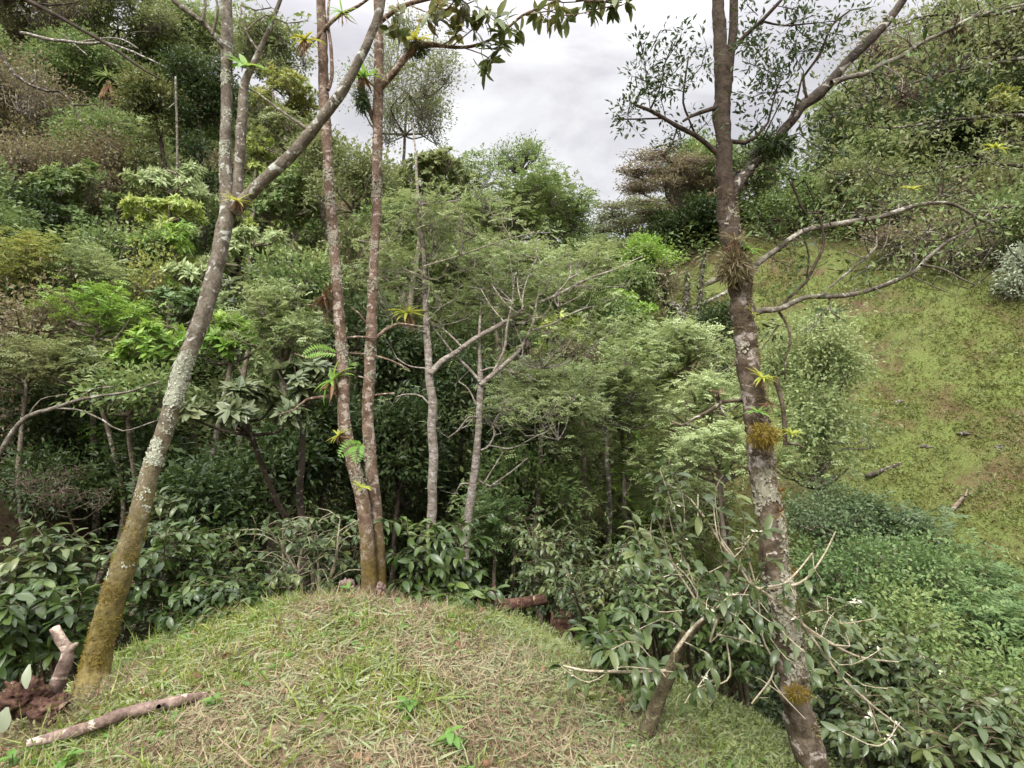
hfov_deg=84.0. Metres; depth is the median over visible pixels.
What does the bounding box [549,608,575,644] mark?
broken stump
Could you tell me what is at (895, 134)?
tree
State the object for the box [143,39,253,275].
tree
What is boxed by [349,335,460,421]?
tree
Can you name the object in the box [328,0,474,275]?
tree
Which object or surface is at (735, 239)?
bromeliad
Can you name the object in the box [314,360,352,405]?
bromeliad
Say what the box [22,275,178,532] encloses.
tree
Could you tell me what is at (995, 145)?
bromeliad
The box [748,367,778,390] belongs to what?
bromeliad
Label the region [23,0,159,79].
dark branch
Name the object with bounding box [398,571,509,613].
coffee shrub
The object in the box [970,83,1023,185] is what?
tree
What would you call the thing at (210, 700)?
broadleaf weed
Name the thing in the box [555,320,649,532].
sapling
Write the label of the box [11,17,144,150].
tree
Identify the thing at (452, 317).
tree
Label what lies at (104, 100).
tree
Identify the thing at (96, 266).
tree
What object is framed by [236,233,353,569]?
tree
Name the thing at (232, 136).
tree
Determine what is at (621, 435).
tree
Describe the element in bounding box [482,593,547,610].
fallen log
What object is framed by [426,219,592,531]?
tree
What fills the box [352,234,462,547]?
tree
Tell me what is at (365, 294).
tree
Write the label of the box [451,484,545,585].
shrub
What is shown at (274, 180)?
tree
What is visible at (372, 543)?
twin trunk tree
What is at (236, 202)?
bromeliad
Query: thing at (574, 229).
tree
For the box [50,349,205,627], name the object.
tree
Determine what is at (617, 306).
tree
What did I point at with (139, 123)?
tree
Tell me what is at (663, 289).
shrub
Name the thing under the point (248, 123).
tree
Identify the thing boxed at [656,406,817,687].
tree
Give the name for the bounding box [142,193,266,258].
tree
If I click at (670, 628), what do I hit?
coffee shrub
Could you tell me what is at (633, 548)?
coffee shrub
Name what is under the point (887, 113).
tree
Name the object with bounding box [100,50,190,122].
tree
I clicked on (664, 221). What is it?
tree
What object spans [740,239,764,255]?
bromeliad
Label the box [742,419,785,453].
hanging moss
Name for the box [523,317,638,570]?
tree
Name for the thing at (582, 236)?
tree
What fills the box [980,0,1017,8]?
tree
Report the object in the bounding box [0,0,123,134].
tree
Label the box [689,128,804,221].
tree
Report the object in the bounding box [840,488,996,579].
shrub
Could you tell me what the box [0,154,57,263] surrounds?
tree
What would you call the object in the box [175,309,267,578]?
tree
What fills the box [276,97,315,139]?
tree
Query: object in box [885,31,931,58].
tree
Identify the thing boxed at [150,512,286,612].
coffee shrub
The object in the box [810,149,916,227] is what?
tree
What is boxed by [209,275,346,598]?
tree
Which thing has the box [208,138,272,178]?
tree
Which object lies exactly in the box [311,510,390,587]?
coffee shrub
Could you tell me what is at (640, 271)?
shrub
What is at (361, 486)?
bromeliad
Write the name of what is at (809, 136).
tree
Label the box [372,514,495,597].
coffee shrub
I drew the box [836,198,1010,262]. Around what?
tree
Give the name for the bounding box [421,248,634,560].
forked tree
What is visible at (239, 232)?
tree
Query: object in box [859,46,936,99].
tree
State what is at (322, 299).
bromeliad
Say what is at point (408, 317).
bromeliad
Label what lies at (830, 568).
shrub
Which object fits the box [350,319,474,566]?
tree
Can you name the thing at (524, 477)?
shrub
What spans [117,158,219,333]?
tree
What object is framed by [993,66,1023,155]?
tree
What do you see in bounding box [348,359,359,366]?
bromeliad
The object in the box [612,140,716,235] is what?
tree
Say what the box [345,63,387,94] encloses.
bromeliad
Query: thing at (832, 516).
shrub
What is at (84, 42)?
bare branch
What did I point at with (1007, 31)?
tree
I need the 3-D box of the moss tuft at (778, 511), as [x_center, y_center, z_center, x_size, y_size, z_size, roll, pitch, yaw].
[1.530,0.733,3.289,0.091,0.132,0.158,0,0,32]
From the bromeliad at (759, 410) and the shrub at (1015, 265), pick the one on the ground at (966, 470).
the shrub at (1015, 265)
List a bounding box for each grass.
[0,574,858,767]
[0,581,794,767]
[451,602,843,767]
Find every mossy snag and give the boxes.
[652,270,696,332]
[692,248,711,336]
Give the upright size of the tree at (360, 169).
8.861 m
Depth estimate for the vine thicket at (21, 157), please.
15.91 m
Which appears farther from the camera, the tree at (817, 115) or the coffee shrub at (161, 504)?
the tree at (817, 115)
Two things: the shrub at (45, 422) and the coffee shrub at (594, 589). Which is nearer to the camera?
the coffee shrub at (594, 589)
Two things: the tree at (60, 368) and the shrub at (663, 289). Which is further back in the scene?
the shrub at (663, 289)
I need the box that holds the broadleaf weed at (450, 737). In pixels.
[433,725,464,750]
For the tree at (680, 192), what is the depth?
26.55 m
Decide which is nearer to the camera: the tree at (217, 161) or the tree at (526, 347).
the tree at (526, 347)
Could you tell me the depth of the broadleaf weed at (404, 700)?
2.75 m
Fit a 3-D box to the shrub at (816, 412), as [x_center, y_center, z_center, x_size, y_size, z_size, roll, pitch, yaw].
[4.755,2.051,8.818,2.333,5.043,2.066,0,0,-34]
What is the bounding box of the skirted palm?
[91,64,119,230]
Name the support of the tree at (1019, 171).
on the ground at (966, 470)
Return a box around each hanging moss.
[316,289,333,328]
[351,83,373,117]
[401,37,432,62]
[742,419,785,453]
[748,128,804,165]
[782,681,816,707]
[938,15,976,44]
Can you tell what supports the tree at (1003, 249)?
on the ground at (966, 470)
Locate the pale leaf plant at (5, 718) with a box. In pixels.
[0,664,31,732]
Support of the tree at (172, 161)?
on the ground at (966, 470)
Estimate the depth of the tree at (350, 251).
21.95 m
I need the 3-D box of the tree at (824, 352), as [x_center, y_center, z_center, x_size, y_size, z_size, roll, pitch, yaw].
[5.109,1.161,9.377,2.518,5.597,2.266,0,0,0]
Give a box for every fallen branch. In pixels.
[864,462,901,477]
[951,489,967,509]
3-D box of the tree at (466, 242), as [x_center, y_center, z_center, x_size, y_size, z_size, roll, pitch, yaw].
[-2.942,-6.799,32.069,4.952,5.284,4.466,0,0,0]
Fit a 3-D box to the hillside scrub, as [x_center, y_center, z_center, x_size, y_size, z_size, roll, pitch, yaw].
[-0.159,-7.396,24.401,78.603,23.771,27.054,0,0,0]
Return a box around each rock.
[918,444,931,448]
[959,431,971,435]
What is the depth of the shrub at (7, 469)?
9.10 m
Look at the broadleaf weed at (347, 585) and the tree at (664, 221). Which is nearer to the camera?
the broadleaf weed at (347, 585)
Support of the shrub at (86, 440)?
on the ground at (966, 470)
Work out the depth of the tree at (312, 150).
14.71 m
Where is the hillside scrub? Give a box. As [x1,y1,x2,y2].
[0,63,1023,605]
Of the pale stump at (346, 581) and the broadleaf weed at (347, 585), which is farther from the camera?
the pale stump at (346, 581)
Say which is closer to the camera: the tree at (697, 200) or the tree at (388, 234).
the tree at (697, 200)
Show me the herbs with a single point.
(740, 724)
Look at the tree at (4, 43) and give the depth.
19.72 m
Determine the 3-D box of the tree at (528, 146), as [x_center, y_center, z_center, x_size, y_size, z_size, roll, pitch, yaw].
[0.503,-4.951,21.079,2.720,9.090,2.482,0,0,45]
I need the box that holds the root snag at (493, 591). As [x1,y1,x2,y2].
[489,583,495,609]
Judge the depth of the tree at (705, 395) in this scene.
9.93 m
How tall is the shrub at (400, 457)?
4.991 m
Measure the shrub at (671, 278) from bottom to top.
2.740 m
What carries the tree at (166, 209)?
on the ground at (966, 470)
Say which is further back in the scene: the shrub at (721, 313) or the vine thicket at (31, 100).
the vine thicket at (31, 100)
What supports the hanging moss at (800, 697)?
attached to the mossy tree at (805, 738)
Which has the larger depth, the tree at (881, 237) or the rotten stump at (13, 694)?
the tree at (881, 237)
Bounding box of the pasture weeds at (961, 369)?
[612,251,1023,671]
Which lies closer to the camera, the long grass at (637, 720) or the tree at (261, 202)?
the long grass at (637, 720)
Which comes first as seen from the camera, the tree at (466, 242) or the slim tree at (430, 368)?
the slim tree at (430, 368)
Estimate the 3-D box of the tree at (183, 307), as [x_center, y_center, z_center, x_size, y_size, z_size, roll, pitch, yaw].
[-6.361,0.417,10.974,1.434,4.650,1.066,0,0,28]
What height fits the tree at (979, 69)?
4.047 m
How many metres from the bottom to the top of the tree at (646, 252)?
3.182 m
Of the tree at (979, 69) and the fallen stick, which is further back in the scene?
the tree at (979, 69)
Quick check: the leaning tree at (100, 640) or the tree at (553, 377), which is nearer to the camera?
the leaning tree at (100, 640)
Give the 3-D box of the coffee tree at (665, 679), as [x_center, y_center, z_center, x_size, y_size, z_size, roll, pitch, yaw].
[1.273,1.215,2.991,2.212,1.686,0.410,0,0,0]
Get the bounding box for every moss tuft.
[771,483,786,502]
[772,503,785,520]
[790,562,802,581]
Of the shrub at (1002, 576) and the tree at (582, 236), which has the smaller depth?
the shrub at (1002, 576)
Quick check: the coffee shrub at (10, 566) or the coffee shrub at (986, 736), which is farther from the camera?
the coffee shrub at (10, 566)
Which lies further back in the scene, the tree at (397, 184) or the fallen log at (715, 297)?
the tree at (397, 184)
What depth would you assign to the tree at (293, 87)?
18.77 m
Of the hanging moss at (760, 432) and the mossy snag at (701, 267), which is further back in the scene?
the mossy snag at (701, 267)
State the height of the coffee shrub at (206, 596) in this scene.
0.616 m
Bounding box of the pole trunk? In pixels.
[166,76,178,176]
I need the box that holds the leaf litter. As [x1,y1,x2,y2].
[0,592,784,767]
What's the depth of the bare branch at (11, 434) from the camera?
6.59 m
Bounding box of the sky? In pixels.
[18,0,984,261]
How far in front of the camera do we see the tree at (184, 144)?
23.71 m
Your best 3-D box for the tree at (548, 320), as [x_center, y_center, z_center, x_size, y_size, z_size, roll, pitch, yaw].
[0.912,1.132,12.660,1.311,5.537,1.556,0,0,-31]
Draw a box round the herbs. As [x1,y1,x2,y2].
[481,599,842,767]
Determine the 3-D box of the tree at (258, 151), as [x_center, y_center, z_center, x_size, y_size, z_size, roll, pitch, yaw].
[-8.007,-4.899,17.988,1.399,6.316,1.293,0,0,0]
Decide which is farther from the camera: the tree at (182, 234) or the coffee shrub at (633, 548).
the tree at (182, 234)
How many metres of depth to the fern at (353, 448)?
4.40 m
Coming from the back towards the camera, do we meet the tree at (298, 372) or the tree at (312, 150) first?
the tree at (312, 150)
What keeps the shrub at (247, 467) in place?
on the ground at (966, 470)
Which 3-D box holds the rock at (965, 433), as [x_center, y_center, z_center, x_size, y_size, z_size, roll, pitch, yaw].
[9.645,1.065,12.071,0.325,0.146,0.260,0,0,0]
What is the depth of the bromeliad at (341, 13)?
4.60 m
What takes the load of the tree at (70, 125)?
on the ground at (966, 470)
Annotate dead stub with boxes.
[49,625,77,694]
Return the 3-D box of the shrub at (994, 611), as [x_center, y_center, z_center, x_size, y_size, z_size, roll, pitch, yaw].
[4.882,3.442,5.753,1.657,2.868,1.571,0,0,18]
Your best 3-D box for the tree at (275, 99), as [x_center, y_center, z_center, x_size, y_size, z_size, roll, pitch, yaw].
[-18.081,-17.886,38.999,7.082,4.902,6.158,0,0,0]
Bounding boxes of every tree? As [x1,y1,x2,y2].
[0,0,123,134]
[0,24,60,112]
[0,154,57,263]
[0,171,71,303]
[0,224,86,411]
[0,236,141,419]
[0,324,115,541]
[0,338,169,585]
[10,39,100,108]
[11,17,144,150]
[15,157,126,294]
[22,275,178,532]
[27,0,197,138]
[40,97,149,231]
[48,214,189,369]
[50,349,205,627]
[70,0,385,697]
[79,100,183,234]
[83,135,162,223]
[87,46,145,112]
[97,317,194,604]
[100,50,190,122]
[101,55,188,274]
[115,0,282,176]
[116,192,208,331]
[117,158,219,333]
[123,217,198,381]
[134,122,213,165]
[137,284,224,444]
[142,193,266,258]
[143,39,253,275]
[150,151,218,210]
[156,257,227,462]
[160,70,250,141]
[161,110,234,153]
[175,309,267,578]
[177,375,323,595]
[189,140,247,210]
[195,223,290,440]
[207,115,260,141]
[208,3,317,245]
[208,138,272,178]
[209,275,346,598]
[214,174,340,269]
[215,262,296,533]
[233,60,318,291]
[234,100,260,126]
[235,77,287,130]
[236,131,281,314]
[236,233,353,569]
[241,168,338,409]
[248,85,302,136]
[248,104,336,354]
[258,159,323,361]
[264,356,336,594]
[265,114,359,398]
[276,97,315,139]
[277,0,635,595]
[298,193,365,256]
[300,135,413,494]
[305,227,402,286]
[307,275,394,328]
[321,292,453,361]
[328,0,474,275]
[335,180,358,207]
[339,186,461,536]
[341,123,675,534]
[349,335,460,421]
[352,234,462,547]
[366,203,427,266]
[382,163,438,195]
[392,143,476,555]
[410,142,577,463]
[411,285,487,349]
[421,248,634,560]
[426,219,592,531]
[438,220,496,253]
[456,217,506,246]
[467,275,504,326]
[474,350,617,627]
[480,279,549,313]
[485,129,556,372]
[489,237,624,498]
[490,169,603,378]
[500,312,551,543]
[502,388,630,627]
[522,327,683,588]
[523,309,590,524]
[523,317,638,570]
[538,246,585,291]
[539,277,653,487]
[541,195,602,295]
[545,457,937,758]
[546,222,619,257]
[557,301,681,534]
[560,229,676,282]
[563,336,704,547]
[583,194,679,247]
[584,288,658,451]
[605,0,1023,767]
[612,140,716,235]
[613,227,688,300]
[626,307,735,544]
[640,200,713,252]
[648,360,774,622]
[655,161,758,221]
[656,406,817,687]
[660,184,708,211]
[661,125,739,197]
[677,182,747,240]
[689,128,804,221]
[757,296,895,611]
[759,170,852,218]
[760,0,1023,307]
[798,72,925,152]
[805,131,850,165]
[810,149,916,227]
[824,2,993,199]
[825,113,959,197]
[830,57,928,157]
[832,165,983,231]
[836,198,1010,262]
[839,94,938,157]
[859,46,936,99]
[871,148,1023,221]
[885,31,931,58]
[892,63,1023,181]
[902,41,997,78]
[910,0,1023,174]
[921,218,1023,282]
[967,183,1022,245]
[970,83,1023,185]
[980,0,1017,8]
[989,147,1023,223]
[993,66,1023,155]
[994,163,1023,248]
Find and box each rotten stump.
[0,675,54,719]
[26,692,71,725]
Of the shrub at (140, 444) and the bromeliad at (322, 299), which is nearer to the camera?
the bromeliad at (322, 299)
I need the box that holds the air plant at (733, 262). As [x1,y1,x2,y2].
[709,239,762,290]
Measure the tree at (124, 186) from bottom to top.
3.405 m
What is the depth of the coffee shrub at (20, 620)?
4.23 m
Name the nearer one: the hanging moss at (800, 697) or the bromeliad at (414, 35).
the hanging moss at (800, 697)
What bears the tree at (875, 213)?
on the ground at (966, 470)
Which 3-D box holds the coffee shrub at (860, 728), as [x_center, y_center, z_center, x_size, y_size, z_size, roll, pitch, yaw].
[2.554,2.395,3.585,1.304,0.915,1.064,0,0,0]
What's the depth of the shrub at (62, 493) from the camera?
8.36 m
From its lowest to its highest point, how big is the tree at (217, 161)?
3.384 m
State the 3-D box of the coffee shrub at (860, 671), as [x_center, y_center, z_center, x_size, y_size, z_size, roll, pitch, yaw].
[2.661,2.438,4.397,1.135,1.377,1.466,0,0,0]
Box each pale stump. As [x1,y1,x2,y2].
[339,578,355,593]
[375,581,386,595]
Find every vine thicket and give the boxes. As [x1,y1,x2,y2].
[0,37,125,176]
[0,114,99,196]
[0,257,107,495]
[35,110,173,266]
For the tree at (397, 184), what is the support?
on the ground at (966, 470)
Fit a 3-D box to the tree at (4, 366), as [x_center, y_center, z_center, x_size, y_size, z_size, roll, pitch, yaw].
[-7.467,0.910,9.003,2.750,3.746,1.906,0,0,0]
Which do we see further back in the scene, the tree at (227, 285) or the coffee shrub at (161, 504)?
the tree at (227, 285)
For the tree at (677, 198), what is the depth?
25.59 m
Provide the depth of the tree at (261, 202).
14.68 m
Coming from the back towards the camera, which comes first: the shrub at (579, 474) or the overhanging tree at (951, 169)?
the shrub at (579, 474)
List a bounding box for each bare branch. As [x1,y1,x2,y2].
[0,381,158,457]
[19,31,167,67]
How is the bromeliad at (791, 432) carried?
attached to the mossy tree at (805, 738)
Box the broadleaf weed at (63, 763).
[53,747,86,767]
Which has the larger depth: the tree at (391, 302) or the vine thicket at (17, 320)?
the tree at (391, 302)
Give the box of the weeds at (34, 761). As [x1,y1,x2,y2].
[4,597,787,767]
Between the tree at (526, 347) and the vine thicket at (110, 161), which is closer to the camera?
the tree at (526, 347)
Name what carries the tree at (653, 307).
on the ground at (966, 470)
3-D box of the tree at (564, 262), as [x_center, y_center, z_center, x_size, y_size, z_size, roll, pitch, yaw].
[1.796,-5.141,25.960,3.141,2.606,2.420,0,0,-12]
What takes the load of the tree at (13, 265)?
on the ground at (966, 470)
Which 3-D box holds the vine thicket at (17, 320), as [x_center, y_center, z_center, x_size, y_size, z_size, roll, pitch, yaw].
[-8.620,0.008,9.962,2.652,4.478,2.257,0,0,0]
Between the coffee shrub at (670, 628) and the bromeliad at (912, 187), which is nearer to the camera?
the bromeliad at (912, 187)
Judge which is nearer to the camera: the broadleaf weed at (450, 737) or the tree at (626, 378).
the broadleaf weed at (450, 737)
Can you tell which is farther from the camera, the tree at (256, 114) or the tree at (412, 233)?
the tree at (256, 114)
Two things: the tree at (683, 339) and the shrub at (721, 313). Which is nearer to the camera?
the tree at (683, 339)
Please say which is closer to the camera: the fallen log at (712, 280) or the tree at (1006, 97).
the tree at (1006, 97)
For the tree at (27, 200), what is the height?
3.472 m
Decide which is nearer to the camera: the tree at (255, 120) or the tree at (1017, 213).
the tree at (1017, 213)
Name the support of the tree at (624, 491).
on the ground at (966, 470)
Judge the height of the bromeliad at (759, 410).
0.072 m
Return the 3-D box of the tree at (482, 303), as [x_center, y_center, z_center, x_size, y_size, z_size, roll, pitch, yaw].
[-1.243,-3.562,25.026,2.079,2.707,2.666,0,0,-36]
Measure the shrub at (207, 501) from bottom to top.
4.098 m
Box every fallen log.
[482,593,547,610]
[690,291,727,310]
[696,277,723,288]
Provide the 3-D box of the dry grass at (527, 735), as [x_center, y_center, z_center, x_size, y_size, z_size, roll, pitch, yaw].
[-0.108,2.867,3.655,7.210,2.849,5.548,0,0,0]
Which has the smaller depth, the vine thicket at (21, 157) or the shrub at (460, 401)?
the shrub at (460, 401)
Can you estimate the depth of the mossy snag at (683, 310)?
18.42 m
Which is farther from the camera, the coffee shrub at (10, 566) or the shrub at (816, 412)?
the shrub at (816, 412)
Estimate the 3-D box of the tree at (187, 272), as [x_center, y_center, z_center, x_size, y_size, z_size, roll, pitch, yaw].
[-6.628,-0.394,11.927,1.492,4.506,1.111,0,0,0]
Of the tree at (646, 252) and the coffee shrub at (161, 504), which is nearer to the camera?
the coffee shrub at (161, 504)
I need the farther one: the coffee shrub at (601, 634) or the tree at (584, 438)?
the tree at (584, 438)
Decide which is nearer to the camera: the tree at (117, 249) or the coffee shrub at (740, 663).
the coffee shrub at (740, 663)
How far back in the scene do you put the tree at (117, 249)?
12.91 m
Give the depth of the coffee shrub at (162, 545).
4.88 m
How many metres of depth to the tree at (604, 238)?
23.65 m
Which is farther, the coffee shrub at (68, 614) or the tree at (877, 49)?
the tree at (877, 49)
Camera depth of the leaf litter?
3.37 m
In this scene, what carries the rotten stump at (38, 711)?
on the ground at (966, 470)
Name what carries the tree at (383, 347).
on the ground at (966, 470)
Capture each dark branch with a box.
[0,50,122,153]
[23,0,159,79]
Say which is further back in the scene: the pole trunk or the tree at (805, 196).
the tree at (805, 196)
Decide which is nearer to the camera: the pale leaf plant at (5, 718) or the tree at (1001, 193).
the pale leaf plant at (5, 718)
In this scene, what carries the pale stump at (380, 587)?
on the ground at (966, 470)
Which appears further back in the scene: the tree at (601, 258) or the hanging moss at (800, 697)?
the tree at (601, 258)
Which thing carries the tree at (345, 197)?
on the ground at (966, 470)
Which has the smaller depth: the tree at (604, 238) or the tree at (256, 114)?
the tree at (604, 238)
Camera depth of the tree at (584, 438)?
10.09 m
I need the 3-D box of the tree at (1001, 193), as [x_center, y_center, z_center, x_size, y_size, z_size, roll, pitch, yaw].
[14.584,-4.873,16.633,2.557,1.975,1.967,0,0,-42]
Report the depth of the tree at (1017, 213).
15.02 m
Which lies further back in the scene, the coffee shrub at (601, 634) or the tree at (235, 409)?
the tree at (235, 409)
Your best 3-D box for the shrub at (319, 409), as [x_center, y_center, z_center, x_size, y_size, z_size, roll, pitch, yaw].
[-3.034,2.247,9.442,2.533,4.918,2.040,0,0,-34]
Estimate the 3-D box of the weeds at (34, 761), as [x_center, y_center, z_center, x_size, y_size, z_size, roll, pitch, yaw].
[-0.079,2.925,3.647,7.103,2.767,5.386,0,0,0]
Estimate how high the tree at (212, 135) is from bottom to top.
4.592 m
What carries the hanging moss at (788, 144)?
attached to the mossy tree at (805, 738)
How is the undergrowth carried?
on the ground at (966, 470)
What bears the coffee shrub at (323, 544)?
on the ground at (966, 470)
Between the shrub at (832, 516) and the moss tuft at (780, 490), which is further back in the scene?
the shrub at (832, 516)
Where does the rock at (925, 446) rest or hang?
on the ground at (966, 470)
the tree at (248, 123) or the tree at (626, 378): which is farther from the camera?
the tree at (248, 123)
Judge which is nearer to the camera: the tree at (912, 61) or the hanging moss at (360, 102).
the hanging moss at (360, 102)
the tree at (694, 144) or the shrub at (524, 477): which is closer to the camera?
the shrub at (524, 477)
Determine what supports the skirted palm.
on the ground at (966, 470)
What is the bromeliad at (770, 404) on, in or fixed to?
attached to the mossy tree at (805, 738)
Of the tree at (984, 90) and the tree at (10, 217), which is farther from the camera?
the tree at (984, 90)
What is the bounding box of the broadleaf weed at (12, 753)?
[0,749,17,767]
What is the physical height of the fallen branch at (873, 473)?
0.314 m
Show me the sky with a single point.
(557, 87)
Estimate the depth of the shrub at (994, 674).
4.82 m
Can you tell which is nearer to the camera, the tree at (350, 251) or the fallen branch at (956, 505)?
the fallen branch at (956, 505)
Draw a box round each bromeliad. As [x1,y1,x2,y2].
[220,192,252,213]
[226,54,269,70]
[290,31,325,56]
[310,278,332,313]
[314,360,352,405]
[328,0,357,25]
[328,428,348,445]
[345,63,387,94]
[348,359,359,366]
[353,481,371,490]
[389,303,423,331]
[393,23,434,58]
[715,227,755,257]
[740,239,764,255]
[745,406,771,418]
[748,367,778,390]
[758,390,780,412]
[782,427,805,436]
[900,185,921,191]
[978,142,1010,153]
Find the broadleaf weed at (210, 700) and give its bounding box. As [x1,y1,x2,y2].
[201,693,222,710]
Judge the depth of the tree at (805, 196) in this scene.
22.30 m
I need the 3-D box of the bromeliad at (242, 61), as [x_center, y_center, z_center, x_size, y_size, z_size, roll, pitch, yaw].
[-2.124,-2.534,4.495,0.322,0.245,0.307,0,0,19]
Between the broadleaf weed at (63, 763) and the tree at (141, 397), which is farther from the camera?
the tree at (141, 397)
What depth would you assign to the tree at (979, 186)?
18.14 m
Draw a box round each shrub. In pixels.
[0,369,96,453]
[0,427,117,547]
[0,437,131,597]
[0,519,117,683]
[0,559,84,724]
[3,395,186,475]
[26,561,128,690]
[70,415,215,577]
[91,504,237,631]
[112,444,296,575]
[142,486,197,573]
[147,554,280,642]
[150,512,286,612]
[163,409,340,597]
[230,505,359,597]
[249,375,410,589]
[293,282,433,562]
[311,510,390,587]
[334,370,459,590]
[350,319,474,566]
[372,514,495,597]
[389,334,526,595]
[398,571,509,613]
[437,432,592,612]
[449,402,572,617]
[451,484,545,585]
[500,431,597,625]
[500,510,602,627]
[540,539,686,648]
[567,598,669,715]
[596,257,665,335]
[601,530,696,660]
[605,430,713,619]
[612,558,722,686]
[628,254,675,301]
[645,247,711,323]
[684,571,807,712]
[687,294,736,399]
[741,431,879,692]
[763,355,908,662]
[782,468,916,719]
[788,512,946,759]
[798,591,971,767]
[807,511,1010,709]
[808,562,992,689]
[811,675,1023,767]
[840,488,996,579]
[886,527,1023,667]
[894,653,1023,767]
[902,613,1023,730]
[915,578,1023,689]
[988,240,1023,301]
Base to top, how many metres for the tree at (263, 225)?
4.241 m
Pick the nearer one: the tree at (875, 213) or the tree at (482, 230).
the tree at (875, 213)
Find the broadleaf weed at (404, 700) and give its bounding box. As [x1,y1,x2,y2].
[394,692,420,722]
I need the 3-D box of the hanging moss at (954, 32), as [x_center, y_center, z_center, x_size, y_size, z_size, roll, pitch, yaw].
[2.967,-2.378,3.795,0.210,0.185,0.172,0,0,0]
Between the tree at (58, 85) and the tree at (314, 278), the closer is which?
the tree at (314, 278)
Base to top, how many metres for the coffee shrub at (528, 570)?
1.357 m
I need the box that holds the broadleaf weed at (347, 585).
[339,581,359,595]
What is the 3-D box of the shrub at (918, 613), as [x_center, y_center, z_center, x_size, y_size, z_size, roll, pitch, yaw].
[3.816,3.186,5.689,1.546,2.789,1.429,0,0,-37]
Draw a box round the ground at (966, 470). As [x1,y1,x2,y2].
[0,106,1023,767]
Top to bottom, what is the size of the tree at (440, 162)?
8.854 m
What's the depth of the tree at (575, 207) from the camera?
18.50 m
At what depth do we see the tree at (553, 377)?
9.39 m
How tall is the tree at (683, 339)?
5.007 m
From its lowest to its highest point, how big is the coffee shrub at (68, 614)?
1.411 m
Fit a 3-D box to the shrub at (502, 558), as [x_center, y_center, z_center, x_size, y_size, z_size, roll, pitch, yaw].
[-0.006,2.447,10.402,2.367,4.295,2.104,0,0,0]
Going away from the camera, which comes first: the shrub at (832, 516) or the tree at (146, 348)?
the shrub at (832, 516)
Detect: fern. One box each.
[302,343,334,357]
[337,439,364,462]
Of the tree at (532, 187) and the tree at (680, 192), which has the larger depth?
the tree at (680, 192)
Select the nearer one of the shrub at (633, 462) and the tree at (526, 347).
the shrub at (633, 462)
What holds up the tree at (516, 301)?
on the ground at (966, 470)
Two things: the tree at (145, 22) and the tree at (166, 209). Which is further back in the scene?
the tree at (145, 22)
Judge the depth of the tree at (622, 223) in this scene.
24.45 m
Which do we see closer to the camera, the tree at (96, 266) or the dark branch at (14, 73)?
the dark branch at (14, 73)
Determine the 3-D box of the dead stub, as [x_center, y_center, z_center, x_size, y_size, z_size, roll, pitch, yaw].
[-2.608,1.603,3.302,0.179,0.409,0.090,0,0,0]
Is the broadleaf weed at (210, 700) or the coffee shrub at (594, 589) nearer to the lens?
the broadleaf weed at (210, 700)
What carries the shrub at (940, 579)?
on the ground at (966, 470)
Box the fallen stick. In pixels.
[26,692,206,747]
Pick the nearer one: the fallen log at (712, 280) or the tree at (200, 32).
the fallen log at (712, 280)
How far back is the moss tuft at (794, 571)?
3.19 m
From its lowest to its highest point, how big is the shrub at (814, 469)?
4.013 m
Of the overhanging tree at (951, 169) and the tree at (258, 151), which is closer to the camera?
the overhanging tree at (951, 169)
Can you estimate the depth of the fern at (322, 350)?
4.56 m
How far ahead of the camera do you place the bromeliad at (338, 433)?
4.59 m
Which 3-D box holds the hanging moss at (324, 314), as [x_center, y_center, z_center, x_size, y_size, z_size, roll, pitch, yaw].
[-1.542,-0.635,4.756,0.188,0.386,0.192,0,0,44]
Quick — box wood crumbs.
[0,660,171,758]
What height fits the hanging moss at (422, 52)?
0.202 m
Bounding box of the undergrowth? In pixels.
[0,378,1023,766]
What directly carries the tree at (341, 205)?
on the ground at (966, 470)
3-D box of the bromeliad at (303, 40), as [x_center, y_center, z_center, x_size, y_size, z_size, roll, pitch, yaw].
[-1.675,-2.733,4.599,0.288,0.222,0.268,0,0,30]
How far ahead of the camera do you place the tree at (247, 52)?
23.68 m
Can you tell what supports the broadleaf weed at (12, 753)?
on the ground at (966, 470)
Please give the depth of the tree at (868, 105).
25.63 m
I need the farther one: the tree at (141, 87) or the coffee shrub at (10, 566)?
the tree at (141, 87)
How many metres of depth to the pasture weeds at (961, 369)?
13.18 m
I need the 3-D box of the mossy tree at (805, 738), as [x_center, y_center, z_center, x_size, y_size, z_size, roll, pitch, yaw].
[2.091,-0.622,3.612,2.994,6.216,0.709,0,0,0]

